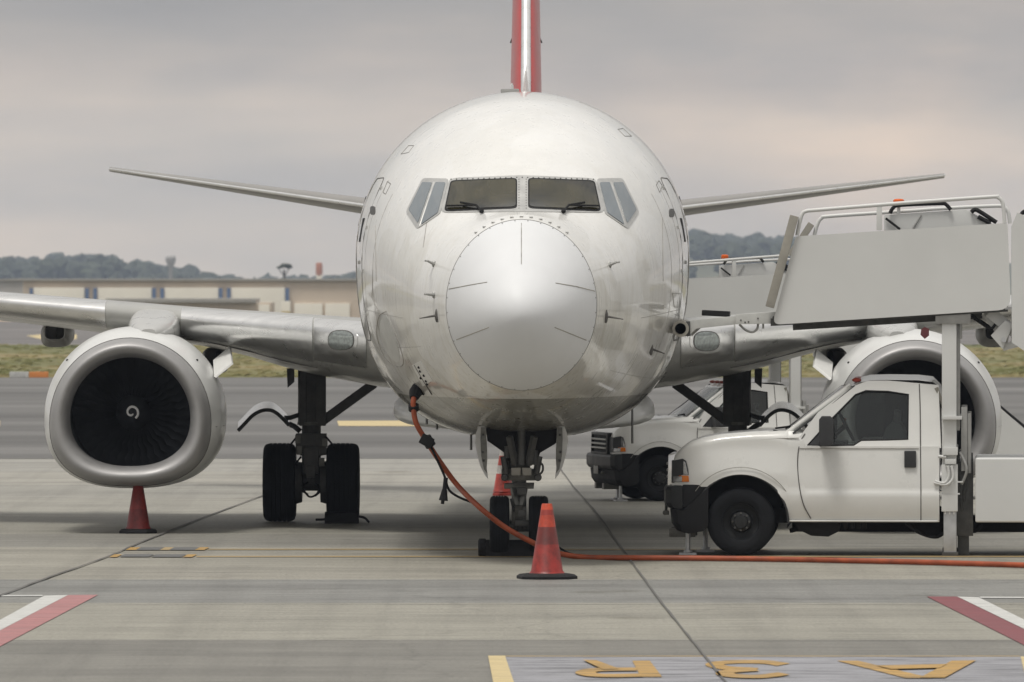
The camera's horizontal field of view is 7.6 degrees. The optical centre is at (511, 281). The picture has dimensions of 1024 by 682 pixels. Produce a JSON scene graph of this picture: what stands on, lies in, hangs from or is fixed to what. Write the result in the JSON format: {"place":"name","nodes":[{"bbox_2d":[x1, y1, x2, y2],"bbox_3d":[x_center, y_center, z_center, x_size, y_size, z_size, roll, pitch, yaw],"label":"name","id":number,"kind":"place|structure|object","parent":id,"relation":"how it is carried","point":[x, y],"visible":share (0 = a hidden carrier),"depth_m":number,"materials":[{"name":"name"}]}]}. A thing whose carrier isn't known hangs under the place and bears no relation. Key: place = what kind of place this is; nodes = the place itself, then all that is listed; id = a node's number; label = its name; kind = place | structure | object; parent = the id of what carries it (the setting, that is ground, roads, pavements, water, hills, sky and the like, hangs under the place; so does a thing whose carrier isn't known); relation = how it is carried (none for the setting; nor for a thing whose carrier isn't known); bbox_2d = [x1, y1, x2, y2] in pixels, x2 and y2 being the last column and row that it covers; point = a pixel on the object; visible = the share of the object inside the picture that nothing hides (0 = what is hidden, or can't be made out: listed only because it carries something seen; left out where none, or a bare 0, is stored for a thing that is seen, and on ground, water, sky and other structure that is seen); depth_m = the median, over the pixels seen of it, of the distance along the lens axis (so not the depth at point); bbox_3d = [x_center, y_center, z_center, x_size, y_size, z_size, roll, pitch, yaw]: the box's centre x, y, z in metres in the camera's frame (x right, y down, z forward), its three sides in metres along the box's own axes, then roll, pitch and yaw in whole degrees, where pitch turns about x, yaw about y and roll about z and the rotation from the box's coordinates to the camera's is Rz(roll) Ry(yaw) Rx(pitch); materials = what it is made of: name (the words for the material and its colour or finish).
{"place":"outdoors","nodes":[
{"label":"outdoors","id":0,"kind":"place"},
{"bbox_2d":[0,278,30,292],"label":"grey shed","id":1,"kind":"structure","parent":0,"point":[12,285],"depth_m":950.00,"materials":[{"name":"metal"}]},
{"bbox_2d":[0,321,1010,344],"bbox_3d":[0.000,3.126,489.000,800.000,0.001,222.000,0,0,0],"label":"runway","id":2,"kind":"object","parent":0,"point":[13,333],"depth_m":442.68,"materials":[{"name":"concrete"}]},
{"bbox_2d":[29,334,76,338],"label":"painted line","id":3,"kind":"object","parent":2,"relation":"on","point":[39,336],"visible":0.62,"depth_m":433.83,"materials":[{"name":"yellow paint"}]},
{"bbox_2d":[0,459,1023,681],"bbox_3d":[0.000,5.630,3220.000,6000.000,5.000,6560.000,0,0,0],"label":"ground","id":4,"kind":"structure","parent":0,"point":[296,619],"depth_m":78.50,"materials":[{"name":"concrete"}]},
{"bbox_2d":[0,595,42,595],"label":"painted marking","id":5,"kind":"object","parent":4,"relation":"on","point":[21,595],"visible":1,"depth_m":76.35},
{"bbox_2d":[0,595,66,629],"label":"painted marking","id":6,"kind":"object","parent":4,"relation":"on","point":[29,609],"visible":1,"depth_m":73.10,"materials":[{"name":"white paint"}]},
{"bbox_2d":[0,595,96,645],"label":"painted marking","id":7,"kind":"object","parent":4,"relation":"on","point":[37,618],"visible":1,"depth_m":71.57,"materials":[{"name":"red paint"}]},
{"bbox_2d":[0,495,261,594],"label":"joint sealant","id":8,"kind":"object","parent":4,"relation":"on","point":[126,547],"visible":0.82,"depth_m":89.72,"materials":[{"name":"black rubber"}]},
{"bbox_2d":[126,547,139,549],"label":"painted block","id":9,"kind":"structure","parent":4,"relation":"on","point":[132,548],"depth_m":89.67,"materials":[{"name":"yellow paint"}]},
{"bbox_2d":[120,554,152,556],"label":"painted block","id":10,"kind":"structure","parent":4,"relation":"on","point":[136,555],"depth_m":87.38,"materials":[{"name":"grey paint"}]},
{"bbox_2d":[119,486,156,533],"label":"traffic cone","id":11,"kind":"object","parent":4,"relation":"on","point":[138,521],"visible":1,"depth_m":95.33,"materials":[{"name":"plastic"}]},
{"bbox_2d":[137,547,163,549],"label":"painted block","id":12,"kind":"structure","parent":4,"relation":"on","point":[149,548],"depth_m":89.67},
{"bbox_2d":[152,554,185,556],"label":"painted block","id":13,"kind":"structure","parent":4,"relation":"on","point":[168,555],"depth_m":87.38,"materials":[{"name":"grey paint"}]},
{"bbox_2d":[170,547,198,549],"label":"painted block","id":14,"kind":"structure","parent":4,"relation":"on","point":[184,548],"depth_m":89.67,"materials":[{"name":"grey paint"}]},
{"bbox_2d":[207,549,477,549],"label":"painted line","id":15,"kind":"object","parent":4,"relation":"on","point":[342,549],"visible":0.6,"depth_m":89.45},
{"bbox_2d":[316,512,369,522],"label":"wheel chock","id":16,"kind":"object","parent":4,"relation":"on","point":[342,517],"visible":1,"depth_m":99.28,"materials":[{"name":"black rubber"}]},
{"bbox_2d":[488,656,513,681],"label":"painted line","id":17,"kind":"object","parent":4,"relation":"on","point":[500,670],"visible":1,"depth_m":61.72,"materials":[{"name":"yellow paint"}]},
{"bbox_2d":[492,450,511,495],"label":"traffic cone","id":18,"kind":"object","parent":4,"relation":"on","point":[499,490],"visible":0.52,"depth_m":112.13,"materials":[{"name":"plastic"}]},
{"bbox_2d":[0,0,1010,551],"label":"airliner","id":19,"kind":"object","parent":4,"relation":"on","point":[522,262],"visible":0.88,"depth_m":88.05,"materials":[{"name":"paint"}]},
{"bbox_2d":[406,178,447,227],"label":"side window frame","id":20,"kind":"structure","parent":19,"relation":"in","point":[426,203],"depth_m":86.29,"materials":[{"name":"metal"}]},
{"bbox_2d":[475,426,487,477],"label":"nose gear door","id":21,"kind":"structure","parent":19,"relation":"in","point":[480,439],"depth_m":86.95,"materials":[{"name":"metal"}]},
{"bbox_2d":[555,426,567,478],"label":"nose gear door","id":22,"kind":"structure","parent":19,"relation":"in","point":[562,438],"depth_m":86.95,"materials":[{"name":"metal"}]},
{"bbox_2d":[597,178,638,227],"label":"side window frame","id":23,"kind":"structure","parent":19,"relation":"in","point":[618,203],"depth_m":86.31,"materials":[{"name":"metal"}]},
{"bbox_2d":[408,384,1023,567],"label":"power cable","id":24,"kind":"object","parent":19,"relation":"hanging from","point":[425,440],"visible":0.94,"depth_m":85.83,"materials":[{"name":"orange rubber"}]},
{"bbox_2d":[478,538,570,555],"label":"wheel chock","id":25,"kind":"object","parent":4,"relation":"on","point":[518,547],"visible":0.62,"depth_m":87.24,"materials":[{"name":"black rubber"}]},
{"bbox_2d":[517,503,576,579],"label":"traffic cone","id":26,"kind":"object","parent":4,"relation":"on","point":[546,563],"visible":1,"depth_m":80.72,"materials":[{"name":"plastic"}]},
{"bbox_2d":[196,556,1023,556],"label":"painted line","id":27,"kind":"object","parent":4,"relation":"on","point":[532,556],"visible":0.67,"depth_m":87.17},
{"bbox_2d":[561,469,726,681],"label":"joint sealant","id":28,"kind":"object","parent":4,"relation":"on","point":[687,634],"visible":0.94,"depth_m":76.04,"materials":[{"name":"black rubber"}]},
{"bbox_2d":[564,549,767,549],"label":"painted line","id":29,"kind":"object","parent":4,"relation":"on","point":[640,549],"visible":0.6,"depth_m":89.45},
{"bbox_2d":[506,657,1023,681],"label":"painted panel","id":30,"kind":"object","parent":4,"relation":"on","point":[797,669],"visible":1,"depth_m":61.84,"materials":[{"name":"grey paint"}]},
{"bbox_2d":[575,660,642,676],"bbox_3d":[0.768,3.114,61.827,0.531,0.004,2.726,0,0,0],"label":"painted letter","id":31,"kind":"object","parent":30,"relation":"on","point":[602,666],"visible":1,"depth_m":61.48,"materials":[{"name":"yellow paint"}]},
{"bbox_2d":[633,661,661,676],"bbox_3d":[1.087,3.120,61.871,0.168,0.001,2.583,0,0,-1],"label":"painted letter","id":32,"kind":"object","parent":30,"relation":"on","point":[646,669],"visible":1,"depth_m":61.72,"materials":[{"name":"yellow paint"}]},
{"bbox_2d":[705,660,789,677],"bbox_3d":[1.922,3.118,61.804,0.696,0.004,2.975,0,0,0],"label":"painted numeral","id":33,"kind":"object","parent":30,"relation":"on","point":[729,671],"visible":1,"depth_m":61.80,"materials":[{"name":"yellow paint"}]},
{"bbox_2d":[841,660,975,677],"bbox_3d":[3.246,3.116,61.774,1.144,0.008,2.776,0,0,0],"label":"painted letter","id":34,"kind":"object","parent":30,"relation":"on","point":[946,669],"visible":1,"depth_m":61.88,"materials":[{"name":"yellow paint"}]},
{"bbox_2d":[586,254,1023,500],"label":"stair truck","id":35,"kind":"object","parent":4,"relation":"on","point":[618,461],"visible":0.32,"depth_m":109.42,"materials":[{"name":"paint"}]},
{"bbox_2d":[662,194,1023,555],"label":"stair truck","id":36,"kind":"object","parent":4,"relation":"on","point":[742,492],"visible":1,"depth_m":87.42,"materials":[{"name":"white paint"}]},
{"bbox_2d":[927,596,1023,644],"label":"painted marking","id":37,"kind":"object","parent":4,"relation":"on","point":[988,619],"visible":1,"depth_m":71.57,"materials":[{"name":"red paint"}]},
{"bbox_2d":[957,596,1023,628],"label":"painted marking","id":38,"kind":"object","parent":4,"relation":"on","point":[998,611],"visible":1,"depth_m":72.87,"materials":[{"name":"white paint"}]},
{"bbox_2d":[980,597,1023,597],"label":"painted marking","id":39,"kind":"object","parent":4,"relation":"on","point":[1001,597],"visible":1,"depth_m":75.87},
{"bbox_2d":[0,377,1023,458],"bbox_3d":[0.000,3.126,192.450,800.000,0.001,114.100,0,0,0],"label":"taxiway","id":40,"kind":"structure","parent":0,"point":[22,421],"depth_m":174.94,"materials":[{"name":"grey asphalt"}]},
{"bbox_2d":[9,372,48,377],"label":"marker board","id":41,"kind":"object","parent":40,"relation":"on","point":[29,374],"visible":1,"depth_m":249.20,"materials":[{"name":"orange paint"}]},
{"bbox_2d":[337,421,413,425],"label":"painted line","id":42,"kind":"object","parent":40,"relation":"on","point":[370,423],"visible":0.4,"depth_m":168.47,"materials":[{"name":"yellow paint"}]},
{"bbox_2d":[0,344,1023,376],"bbox_3d":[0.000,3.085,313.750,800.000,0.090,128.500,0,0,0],"label":"grass","id":43,"kind":"structure","parent":0,"point":[998,361],"depth_m":291.57,"materials":[{"name":"green plant"}]},
{"bbox_2d":[0,0,1023,278],"label":"sky","id":44,"kind":"structure","parent":0,"point":[730,97],"materials":[{"name":"grey"}]},
{"bbox_2d":[689,258,1010,294],"bbox_3d":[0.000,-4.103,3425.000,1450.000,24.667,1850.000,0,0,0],"label":"hill","id":45,"kind":"structure","parent":0,"point":[705,271],"depth_m":3004.73,"materials":[{"name":"green plant"}]},
{"bbox_2d":[0,228,795,278],"bbox_3d":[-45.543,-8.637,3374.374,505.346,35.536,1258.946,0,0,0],"label":"distant wood","id":46,"kind":"object","parent":45,"relation":"on","point":[703,244],"visible":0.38,"depth_m":2923.60,"materials":[{"name":"green plant"}]},
{"bbox_3d":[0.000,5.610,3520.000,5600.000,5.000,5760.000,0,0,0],"label":"field","id":47,"kind":"structure","parent":0,"visible":0},
{"bbox_2d":[165,255,175,278],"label":"water tower","id":48,"kind":"structure","parent":47,"relation":"on","point":[170,260],"depth_m":2399.16,"materials":[{"name":"concrete"}]},
{"bbox_2d":[105,298,274,311],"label":"building","id":49,"kind":"structure","parent":47,"relation":"on","point":[253,304],"depth_m":839.22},
{"bbox_2d":[259,304,269,311],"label":"door","id":50,"kind":"structure","parent":49,"relation":"in","point":[262,307],"depth_m":839.76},
{"bbox_2d":[22,279,359,316],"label":"hangar","id":51,"kind":"structure","parent":47,"relation":"on","point":[333,297],"depth_m":899.73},
{"bbox_2d":[34,288,83,297],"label":"hangar door","id":52,"kind":"structure","parent":51,"relation":"in","point":[66,292],"depth_m":899.61,"materials":[{"name":"beige metal"}]},
{"bbox_2d":[98,288,151,299],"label":"hangar door","id":53,"kind":"structure","parent":51,"relation":"in","point":[103,293],"depth_m":899.61,"materials":[{"name":"beige metal"}]},
{"bbox_2d":[165,288,217,297],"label":"hangar door","id":54,"kind":"structure","parent":51,"relation":"in","point":[169,292],"depth_m":899.61,"materials":[{"name":"beige metal"}]},
{"bbox_2d":[231,288,284,311],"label":"hangar door","id":55,"kind":"structure","parent":51,"relation":"in","point":[276,295],"depth_m":899.61,"materials":[{"name":"beige metal"}]},
{"bbox_2d":[277,263,292,278],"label":"umbrella pine","id":56,"kind":"object","parent":47,"relation":"on","point":[286,265],"visible":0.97,"depth_m":1499.57,"materials":[{"name":"grey plant"}]},
{"bbox_2d":[281,301,290,312],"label":"marker post","id":57,"kind":"object","parent":47,"relation":"on","point":[285,306],"visible":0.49,"depth_m":759.75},
{"bbox_2d":[316,262,322,278],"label":"control mast","id":58,"kind":"object","parent":47,"relation":"on","point":[319,269],"visible":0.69,"depth_m":1699.40,"materials":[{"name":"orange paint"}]}
]}

